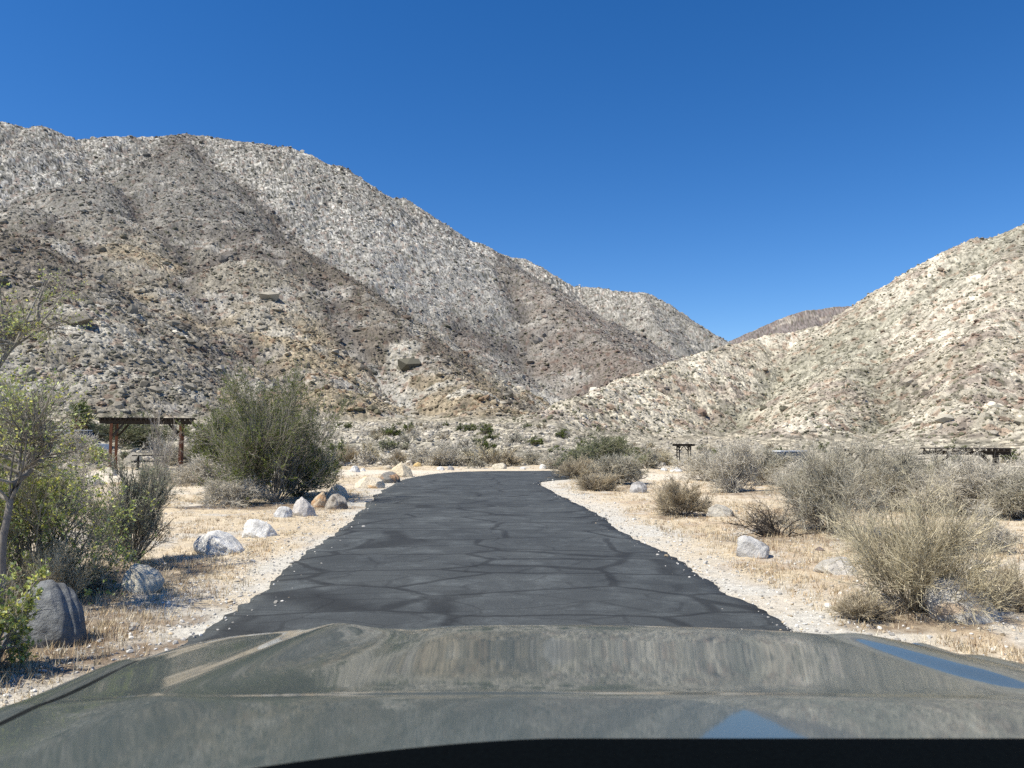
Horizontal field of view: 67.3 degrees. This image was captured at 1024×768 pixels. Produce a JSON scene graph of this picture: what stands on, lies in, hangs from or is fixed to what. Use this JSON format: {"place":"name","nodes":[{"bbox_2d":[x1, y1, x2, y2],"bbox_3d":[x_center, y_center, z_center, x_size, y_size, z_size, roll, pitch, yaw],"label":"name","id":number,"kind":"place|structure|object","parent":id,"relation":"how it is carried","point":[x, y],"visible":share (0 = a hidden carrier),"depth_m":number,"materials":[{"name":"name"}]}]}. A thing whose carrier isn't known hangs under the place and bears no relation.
{"place":"outdoors","nodes":[
{"label":"outdoors","id":0,"kind":"place"},
{"bbox_2d":[0,122,732,418],"bbox_3d":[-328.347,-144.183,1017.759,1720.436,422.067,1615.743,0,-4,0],"label":"mountain","id":1,"kind":"structure","parent":0,"point":[621,313],"depth_m":661.24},
{"bbox_2d":[0,121,1023,434],"bbox_3d":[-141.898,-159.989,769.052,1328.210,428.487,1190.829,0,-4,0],"label":"mountain rocks","id":2,"kind":"object","parent":1,"relation":"on","point":[408,365],"visible":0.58,"depth_m":401.39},
{"bbox_2d":[0,123,1023,442],"bbox_3d":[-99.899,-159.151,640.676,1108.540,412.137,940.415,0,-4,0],"label":"hillside brush","id":3,"kind":"object","parent":1,"relation":"on","point":[550,417],"visible":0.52,"depth_m":338.65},
{"bbox_2d":[180,471,792,646],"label":"road","id":4,"kind":"structure","parent":0,"point":[481,548],"depth_m":8.92,"materials":[{"name":"asphalt"}]},
{"bbox_2d":[0,623,1023,767],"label":"car","id":5,"kind":"object","parent":4,"relation":"on","point":[339,695],"visible":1,"depth_m":1.12,"materials":[{"name":"green paint"}]},
{"bbox_2d":[0,415,1023,707],"bbox_3d":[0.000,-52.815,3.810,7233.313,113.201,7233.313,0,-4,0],"label":"ground","id":6,"kind":"structure","parent":0,"point":[750,589],"depth_m":11.29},
{"bbox_2d":[0,557,51,665],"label":"desert shrub","id":7,"kind":"object","parent":6,"relation":"on","point":[14,622],"visible":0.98,"depth_m":5.31,"materials":[{"name":"green plant"}]},
{"bbox_2d":[0,364,72,574],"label":"desert shrub","id":8,"kind":"object","parent":6,"relation":"on","point":[5,460],"visible":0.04,"depth_m":8.12,"materials":[{"name":"green plant"}]},
{"bbox_2d":[3,580,86,647],"bbox_3d":[-3.626,1.810,6.006,0.600,0.550,0.484,0,-4,0],"label":"boulder","id":9,"kind":"object","parent":6,"relation":"on","point":[62,620],"visible":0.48,"depth_m":5.88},
{"bbox_2d":[0,351,100,615],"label":"desert tree","id":10,"kind":"object","parent":6,"relation":"on","point":[34,428],"visible":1,"depth_m":7.04,"materials":[{"name":"green plant"}]},
{"bbox_2d":[2,452,102,509],"bbox_3d":[-9.978,2.129,16.912,2.090,1.457,2.114,-2,-5,26],"label":"desert shrub","id":11,"kind":"object","parent":6,"relation":"on","point":[73,483],"visible":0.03,"depth_m":16.97,"materials":[{"name":"green plant"}]},
{"bbox_2d":[0,244,106,367],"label":"desert tree","id":12,"kind":"object","parent":6,"relation":"on","point":[16,325],"visible":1,"depth_m":8.94,"materials":[{"name":"green plant"}]},
{"bbox_2d":[5,535,118,605],"bbox_3d":[-4.527,1.838,7.571,1.008,0.698,1.118,0,-4,0],"label":"desert shrub","id":13,"kind":"object","parent":6,"relation":"on","point":[59,565],"visible":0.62,"depth_m":7.57,"materials":[{"name":"grey plant"}]},
{"bbox_2d":[51,429,104,461],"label":"desert shrub","id":14,"kind":"object","parent":6,"relation":"on","point":[77,439],"visible":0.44,"depth_m":49.83,"materials":[{"name":"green plant"}]},
{"bbox_2d":[53,451,104,488],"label":"desert shrub","id":15,"kind":"object","parent":6,"relation":"on","point":[84,470],"visible":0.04,"depth_m":21.86,"materials":[{"name":"beige plant"}]},
{"bbox_2d":[61,399,97,429],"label":"fan palm","id":16,"kind":"object","parent":6,"relation":"on","point":[83,406],"visible":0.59,"depth_m":65.19,"materials":[{"name":"green plant"}]},
{"bbox_2d":[0,422,159,604],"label":"desert shrub","id":17,"kind":"object","parent":6,"relation":"on","point":[47,499],"visible":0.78,"depth_m":7.87,"materials":[{"name":"green plant"}]},
{"bbox_2d":[55,430,108,452],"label":"parked car","id":18,"kind":"object","parent":6,"relation":"on","point":[106,446],"visible":0.03,"depth_m":55.36,"materials":[{"name":"silver metal"}]},
{"bbox_2d":[78,443,113,463],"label":"desert shrub","id":19,"kind":"object","parent":6,"relation":"on","point":[89,455],"visible":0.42,"depth_m":47.48,"materials":[{"name":"green plant"}]},
{"bbox_2d":[75,566,117,595],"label":"desert shrub","id":20,"kind":"object","parent":6,"relation":"on","point":[107,577],"visible":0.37,"depth_m":7.89,"materials":[{"name":"green plant"}]},
{"bbox_2d":[101,467,117,475],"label":"boulder","id":21,"kind":"object","parent":6,"relation":"on","point":[107,470],"visible":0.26,"depth_m":33.08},
{"bbox_2d":[73,450,189,561],"bbox_3d":[-5.151,1.595,10.066,1.422,1.529,1.801,0,-4,0],"label":"desert shrub","id":22,"kind":"object","parent":6,"relation":"on","point":[142,526],"visible":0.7,"depth_m":10.06,"materials":[{"name":"green plant"}]},
{"bbox_2d":[82,408,187,447],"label":"mesquite tree","id":23,"kind":"object","parent":6,"relation":"on","point":[135,434],"visible":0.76,"depth_m":66.63,"materials":[{"name":"green plant"}]},
{"bbox_2d":[119,563,164,592],"bbox_3d":[-3.825,2.021,7.965,0.425,0.309,0.336,0,-4,0],"label":"boulder","id":24,"kind":"object","parent":6,"relation":"on","point":[137,576],"visible":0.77,"depth_m":7.88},
{"bbox_2d":[96,417,196,466],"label":"shade shelter","id":25,"kind":"object","parent":6,"relation":"on","point":[116,421],"visible":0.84,"depth_m":40.05,"materials":[{"name":"brown wood"}]},
{"bbox_2d":[131,455,169,469],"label":"picnic table","id":26,"kind":"object","parent":6,"relation":"on","point":[144,460],"visible":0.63,"depth_m":40.12,"materials":[{"name":"brown wood"}]},
{"bbox_2d":[135,434,165,453],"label":"desert shrub","id":27,"kind":"object","parent":6,"relation":"on","point":[156,440],"visible":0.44,"depth_m":59.71,"materials":[{"name":"grey plant"}]},
{"bbox_2d":[138,393,181,481],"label":"bare shrub","id":28,"kind":"object","parent":6,"relation":"on","point":[168,446],"visible":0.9,"depth_m":17.27,"materials":[{"name":"grey plant"}]},
{"bbox_2d":[157,461,186,483],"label":"desert shrub","id":29,"kind":"object","parent":6,"relation":"on","point":[175,473],"visible":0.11,"depth_m":27.72,"materials":[{"name":"grey plant"}]},
{"bbox_2d":[159,444,195,465],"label":"desert shrub","id":30,"kind":"object","parent":6,"relation":"on","point":[174,461],"visible":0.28,"depth_m":45.27,"materials":[{"name":"beige plant"}]},
{"bbox_2d":[169,453,230,486],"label":"desert shrub","id":31,"kind":"object","parent":6,"relation":"on","point":[189,476],"visible":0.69,"depth_m":26.12,"materials":[{"name":"beige plant"}]},
{"bbox_2d":[175,405,243,476],"bbox_3d":[-10.673,2.087,28.453,3.277,3.237,2.930,1,-4,-13],"label":"creosote bush","id":32,"kind":"object","parent":6,"relation":"on","point":[198,445],"visible":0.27,"depth_m":27.78,"materials":[{"name":"green plant"}]},
{"bbox_2d":[193,530,244,555],"bbox_3d":[-4.199,2.287,11.054,0.698,0.348,0.630,0,-4,0],"label":"boulder","id":33,"kind":"object","parent":6,"relation":"on","point":[211,542],"visible":0.8,"depth_m":10.84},
{"bbox_2d":[194,471,278,508],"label":"desert shrub","id":34,"kind":"object","parent":6,"relation":"on","point":[236,491],"visible":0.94,"depth_m":18.17,"materials":[{"name":"beige plant"}]},
{"bbox_2d":[242,519,277,537],"bbox_3d":[-4.198,2.416,12.826,0.616,0.327,0.433,0,-4,0],"label":"boulder","id":35,"kind":"object","parent":6,"relation":"on","point":[256,528],"visible":0.81,"depth_m":12.71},
{"bbox_2d":[174,350,372,505],"bbox_3d":[-6.031,1.071,20.088,4.363,4.119,4.946,3,-5,-34],"label":"creosote bush","id":36,"kind":"object","parent":6,"relation":"on","point":[261,445],"visible":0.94,"depth_m":19.29,"materials":[{"name":"green plant"}]},
{"bbox_2d":[273,506,292,517],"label":"boulder","id":37,"kind":"object","parent":6,"relation":"on","point":[283,512],"visible":0.81,"depth_m":15.44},
{"bbox_2d":[292,497,315,516],"bbox_3d":[-4.318,2.561,15.928,0.442,0.456,0.413,-3,-5,37],"label":"boulder","id":38,"kind":"object","parent":6,"relation":"on","point":[302,507],"visible":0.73,"depth_m":15.82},
{"bbox_2d":[274,407,348,496],"bbox_3d":[-5.857,1.873,21.772,2.728,2.701,3.492,0,-4,0],"label":"creosote bush","id":39,"kind":"object","parent":6,"relation":"on","point":[312,468],"visible":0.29,"depth_m":21.01,"materials":[{"name":"green plant"}]},
{"bbox_2d":[311,492,326,507],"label":"boulder","id":40,"kind":"object","parent":6,"relation":"on","point":[320,500],"visible":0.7,"depth_m":17.87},
{"bbox_2d":[325,494,347,509],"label":"boulder","id":41,"kind":"object","parent":6,"relation":"on","point":[337,501],"visible":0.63,"depth_m":17.61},
{"bbox_2d":[326,484,347,500],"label":"boulder","id":42,"kind":"object","parent":6,"relation":"on","point":[342,491],"visible":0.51,"depth_m":20.15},
{"bbox_2d":[329,437,346,452],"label":"creosote bush","id":43,"kind":"object","parent":6,"relation":"on","point":[333,446],"visible":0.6,"depth_m":64.71,"materials":[{"name":"green plant"}]},
{"bbox_2d":[335,440,360,463],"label":"desert shrub","id":44,"kind":"object","parent":6,"relation":"on","point":[351,452],"visible":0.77,"depth_m":46.36,"materials":[{"name":"beige plant"}]},
{"bbox_2d":[346,446,378,466],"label":"desert shrub","id":45,"kind":"object","parent":6,"relation":"on","point":[366,460],"visible":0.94,"depth_m":44.03,"materials":[{"name":"beige plant"}]},
{"bbox_2d":[356,440,380,463],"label":"desert shrub","id":46,"kind":"object","parent":6,"relation":"on","point":[370,449],"visible":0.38,"depth_m":48.83,"materials":[{"name":"beige plant"}]},
{"bbox_2d":[355,476,384,488],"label":"boulder","id":47,"kind":"object","parent":6,"relation":"on","point":[369,482],"visible":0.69,"depth_m":25.17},
{"bbox_2d":[377,454,398,467],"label":"desert shrub","id":48,"kind":"object","parent":6,"relation":"on","point":[388,462],"visible":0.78,"depth_m":42.80,"materials":[{"name":"beige plant"}]},
{"bbox_2d":[379,471,400,482],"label":"boulder","id":49,"kind":"object","parent":6,"relation":"on","point":[389,477],"visible":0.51,"depth_m":28.28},
{"bbox_2d":[381,423,405,436],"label":"creosote bush","id":50,"kind":"object","parent":6,"relation":"on","point":[391,431],"visible":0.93,"depth_m":104.05,"materials":[{"name":"green plant"}]},
{"bbox_2d":[377,436,413,452],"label":"desert shrub","id":51,"kind":"object","parent":6,"relation":"on","point":[388,445],"visible":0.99,"depth_m":67.53,"materials":[{"name":"green plant"}]},
{"bbox_2d":[386,449,408,462],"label":"desert shrub","id":52,"kind":"object","parent":6,"relation":"on","point":[398,456],"visible":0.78,"depth_m":51.50,"materials":[{"name":"beige plant"}]},
{"bbox_2d":[390,462,412,476],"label":"boulder","id":53,"kind":"object","parent":6,"relation":"on","point":[401,469],"visible":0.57,"depth_m":32.81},
{"bbox_2d":[396,429,415,443],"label":"desert shrub","id":54,"kind":"object","parent":6,"relation":"on","point":[404,437],"visible":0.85,"depth_m":79.97,"materials":[{"name":"beige plant"}]},
{"bbox_2d":[399,428,422,439],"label":"desert shrub","id":55,"kind":"object","parent":6,"relation":"on","point":[414,434],"visible":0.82,"depth_m":86.07,"materials":[{"name":"beige plant"}]},
{"bbox_2d":[406,447,427,464],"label":"desert shrub","id":56,"kind":"object","parent":6,"relation":"on","point":[415,458],"visible":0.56,"depth_m":48.79,"materials":[{"name":"beige plant"}]},
{"bbox_2d":[417,439,466,465],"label":"desert shrub","id":57,"kind":"object","parent":6,"relation":"on","point":[439,455],"visible":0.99,"depth_m":45.56,"materials":[{"name":"beige plant"}]},
{"bbox_2d":[455,436,473,447],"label":"desert shrub","id":58,"kind":"object","parent":6,"relation":"on","point":[466,442],"visible":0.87,"depth_m":72.74,"materials":[{"name":"beige plant"}]},
{"bbox_2d":[456,445,483,465],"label":"desert shrub","id":59,"kind":"object","parent":6,"relation":"on","point":[472,450],"visible":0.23,"depth_m":47.25,"materials":[{"name":"beige plant"}]},
{"bbox_2d":[463,454,491,468],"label":"desert shrub","id":60,"kind":"object","parent":6,"relation":"on","point":[475,462],"visible":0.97,"depth_m":41.93,"materials":[{"name":"beige plant"}]},
{"bbox_2d":[473,423,495,435],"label":"creosote bush","id":61,"kind":"object","parent":6,"relation":"on","point":[486,429],"visible":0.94,"depth_m":112.47,"materials":[{"name":"green plant"}]},
{"bbox_2d":[476,438,496,450],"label":"creosote bush","id":62,"kind":"object","parent":6,"relation":"on","point":[486,444],"visible":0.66,"depth_m":67.72,"materials":[{"name":"green plant"}]},
{"bbox_2d":[461,435,520,466],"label":"desert shrub","id":63,"kind":"object","parent":6,"relation":"on","point":[486,452],"visible":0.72,"depth_m":45.17,"materials":[{"name":"grey plant"}]},
{"bbox_2d":[492,463,506,469],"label":"boulder","id":64,"kind":"object","parent":6,"relation":"on","point":[499,466],"visible":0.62,"depth_m":40.75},
{"bbox_2d":[489,448,525,465],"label":"desert shrub","id":65,"kind":"object","parent":6,"relation":"on","point":[507,458],"visible":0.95,"depth_m":44.28,"materials":[{"name":"beige plant"}]},
{"bbox_2d":[0,410,1023,478],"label":"fan rubble","id":66,"kind":"object","parent":6,"relation":"on","point":[428,434],"visible":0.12,"depth_m":121.44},
{"bbox_2d":[499,429,526,443],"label":"desert shrub","id":67,"kind":"object","parent":6,"relation":"on","point":[511,440],"visible":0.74,"depth_m":82.40,"materials":[{"name":"beige plant"}]},
{"bbox_2d":[518,447,544,464],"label":"desert shrub","id":68,"kind":"object","parent":6,"relation":"on","point":[530,459],"visible":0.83,"depth_m":46.76,"materials":[{"name":"beige plant"}]},
{"bbox_2d":[523,436,543,445],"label":"creosote bush","id":69,"kind":"object","parent":6,"relation":"on","point":[533,441],"visible":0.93,"depth_m":76.50,"materials":[{"name":"green plant"}]},
{"bbox_2d":[536,447,568,468],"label":"desert shrub","id":70,"kind":"object","parent":6,"relation":"on","point":[547,460],"visible":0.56,"depth_m":41.57,"materials":[{"name":"beige plant"}]},
{"bbox_2d":[555,428,571,438],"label":"creosote bush","id":71,"kind":"object","parent":6,"relation":"on","point":[562,434],"visible":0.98,"depth_m":114.13,"materials":[{"name":"green plant"}]},
{"bbox_2d":[544,452,600,479],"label":"desert shrub","id":72,"kind":"object","parent":6,"relation":"on","point":[571,470],"visible":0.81,"depth_m":31.12,"materials":[{"name":"beige plant"}]},
{"bbox_2d":[570,465,623,490],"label":"desert shrub","id":73,"kind":"object","parent":6,"relation":"on","point":[595,482],"visible":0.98,"depth_m":23.87,"materials":[{"name":"beige plant"}]},
{"bbox_2d":[549,425,650,467],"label":"desert shrub","id":74,"kind":"object","parent":6,"relation":"on","point":[605,445],"visible":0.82,"depth_m":37.47,"materials":[{"name":"green plant"}]},
{"bbox_2d":[584,447,649,484],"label":"desert shrub","id":75,"kind":"object","parent":6,"relation":"on","point":[628,469],"visible":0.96,"depth_m":26.76,"materials":[{"name":"beige plant"}]},
{"bbox_2d":[629,481,646,492],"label":"boulder","id":76,"kind":"object","parent":6,"relation":"on","point":[637,487],"visible":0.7,"depth_m":23.08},
{"bbox_2d":[630,447,664,468],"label":"desert shrub","id":77,"kind":"object","parent":6,"relation":"on","point":[653,459],"visible":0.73,"depth_m":41.52,"materials":[{"name":"beige plant"}]},
{"bbox_2d":[639,443,667,456],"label":"desert shrub","id":78,"kind":"object","parent":6,"relation":"on","point":[656,451],"visible":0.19,"depth_m":50.36,"materials":[{"name":"grey plant"}]},
{"bbox_2d":[656,451,679,465],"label":"desert shrub","id":79,"kind":"object","parent":6,"relation":"on","point":[665,457],"visible":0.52,"depth_m":47.26,"materials":[{"name":"beige plant"}]},
{"bbox_2d":[647,469,717,516],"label":"desert shrub","id":80,"kind":"object","parent":6,"relation":"on","point":[677,500],"visible":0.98,"depth_m":15.97,"materials":[{"name":"beige plant"}]},
{"bbox_2d":[672,444,694,459],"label":"shade shelter","id":81,"kind":"object","parent":6,"relation":"on","point":[678,446],"visible":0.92,"depth_m":101.39,"materials":[{"name":"brown wood"}]},
{"bbox_2d":[667,440,720,480],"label":"desert shrub","id":82,"kind":"object","parent":6,"relation":"on","point":[696,461],"visible":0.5,"depth_m":29.27,"materials":[{"name":"beige plant"}]},
{"bbox_2d":[706,504,733,516],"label":"boulder","id":83,"kind":"object","parent":6,"relation":"on","point":[715,510],"visible":0.76,"depth_m":15.62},
{"bbox_2d":[700,434,770,492],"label":"desert shrub","id":84,"kind":"object","parent":6,"relation":"on","point":[731,467],"visible":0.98,"depth_m":23.11,"materials":[{"name":"beige plant"}]},
{"bbox_2d":[736,535,769,558],"bbox_3d":[3.317,2.251,10.574,0.426,0.336,0.393,-2,-5,24],"label":"boulder","id":85,"kind":"object","parent":6,"relation":"on","point":[747,546],"visible":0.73,"depth_m":10.45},
{"bbox_2d":[714,493,821,537],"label":"bare shrub","id":86,"kind":"object","parent":6,"relation":"on","point":[770,525],"visible":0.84,"depth_m":12.87,"materials":[{"name":"brown plant"}]},
{"bbox_2d":[748,442,798,485],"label":"desert shrub","id":87,"kind":"object","parent":6,"relation":"on","point":[778,460],"visible":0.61,"depth_m":26.75,"materials":[{"name":"grey plant"}]},
{"bbox_2d":[758,454,820,491],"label":"desert shrub","id":88,"kind":"object","parent":6,"relation":"on","point":[782,472],"visible":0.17,"depth_m":23.85,"materials":[{"name":"grey plant"}]},
{"bbox_2d":[771,450,815,467],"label":"parked car","id":89,"kind":"object","parent":6,"relation":"on","point":[786,452],"visible":0.02,"depth_m":55.22,"materials":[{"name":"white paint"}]},
{"bbox_2d":[755,435,897,536],"bbox_3d":[5.476,1.676,13.100,2.308,1.808,2.654,0,-4,0],"label":"desert shrub","id":90,"kind":"object","parent":6,"relation":"on","point":[815,487],"visible":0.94,"depth_m":12.94,"materials":[{"name":"beige plant"}]},
{"bbox_2d":[813,556,857,575],"bbox_3d":[3.854,2.171,9.154,0.524,0.213,0.461,0,-4,0],"label":"boulder","id":91,"kind":"object","parent":6,"relation":"on","point":[831,567],"visible":0.56,"depth_m":9.03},
{"bbox_2d":[836,448,879,461],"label":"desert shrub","id":92,"kind":"object","parent":6,"relation":"on","point":[856,452],"visible":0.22,"depth_m":55.12,"materials":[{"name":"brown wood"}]},
{"bbox_2d":[825,584,903,627],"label":"desert shrub","id":93,"kind":"object","parent":6,"relation":"on","point":[858,608],"visible":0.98,"depth_m":6.75,"materials":[{"name":"beige plant"}]},
{"bbox_2d":[843,433,963,512],"bbox_3d":[8.671,1.976,17.244,2.464,1.775,2.844,-1,-4,11],"label":"desert shrub","id":94,"kind":"object","parent":6,"relation":"on","point":[892,475],"visible":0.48,"depth_m":16.80,"materials":[{"name":"beige plant"}]},
{"bbox_2d":[812,453,1023,631],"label":"desert shrub","id":95,"kind":"object","parent":6,"relation":"on","point":[917,558],"visible":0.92,"depth_m":6.88,"materials":[{"name":"beige plant"}]},
{"bbox_2d":[864,442,1023,519],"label":"desert shrub","id":96,"kind":"object","parent":6,"relation":"on","point":[963,476],"visible":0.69,"depth_m":15.78,"materials":[{"name":"beige plant"}]},
{"bbox_2d":[922,577,1003,624],"bbox_3d":[3.994,1.926,6.826,0.638,0.431,0.552,0,-4,0],"label":"boulder","id":97,"kind":"object","parent":6,"relation":"on","point":[931,602],"visible":0.59,"depth_m":6.68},
{"bbox_2d":[920,447,1014,477],"bbox_3d":[21.269,4.431,35.991,3.740,2.873,2.700,-2,-5,29],"label":"shade shelter","id":98,"kind":"object","parent":6,"relation":"on","point":[1001,451],"visible":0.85,"depth_m":35.04,"materials":[{"name":"brown wood"}]},
{"bbox_2d":[931,499,1023,555],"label":"desert shrub","id":99,"kind":"object","parent":6,"relation":"on","point":[1008,539],"visible":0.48,"depth_m":10.76,"materials":[{"name":"beige plant"}]},
{"bbox_2d":[964,555,1023,612],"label":"desert shrub","id":100,"kind":"object","parent":6,"relation":"on","point":[1018,588],"visible":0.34,"depth_m":7.31,"materials":[{"name":"beige plant"}]},
{"bbox_2d":[971,461,1023,520],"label":"desert shrub","id":101,"kind":"object","parent":6,"relation":"on","point":[1009,501],"visible":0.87,"depth_m":14.94,"materials":[{"name":"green plant"}]},
{"bbox_2d":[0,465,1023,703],"bbox_3d":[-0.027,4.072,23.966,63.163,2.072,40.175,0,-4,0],"label":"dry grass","id":102,"kind":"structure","parent":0,"point":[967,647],"depth_m":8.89,"materials":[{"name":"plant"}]},
{"bbox_2d":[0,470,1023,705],"bbox_3d":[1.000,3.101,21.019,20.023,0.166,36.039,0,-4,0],"label":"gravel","id":103,"kind":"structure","parent":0,"point":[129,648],"depth_m":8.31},
{"bbox_2d":[0,0,1023,340],"label":"sky","id":104,"kind":"structure","parent":0,"point":[741,166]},
{"bbox_2d":[516,225,1023,439],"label":"hill","id":105,"kind":"structure","parent":0,"point":[1012,328],"depth_m":354.09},
{"bbox_2d":[730,306,849,343],"bbox_3d":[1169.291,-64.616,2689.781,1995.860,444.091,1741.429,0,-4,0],"label":"mountain","id":106,"kind":"structure","parent":0,"point":[801,320],"depth_m":2738.68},
{"bbox_2d":[1000,449,1023,460],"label":"creosote bush","id":107,"kind":"object","parent":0,"point":[1007,457],"visible":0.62,"depth_m":104.63,"materials":[{"name":"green plant"}]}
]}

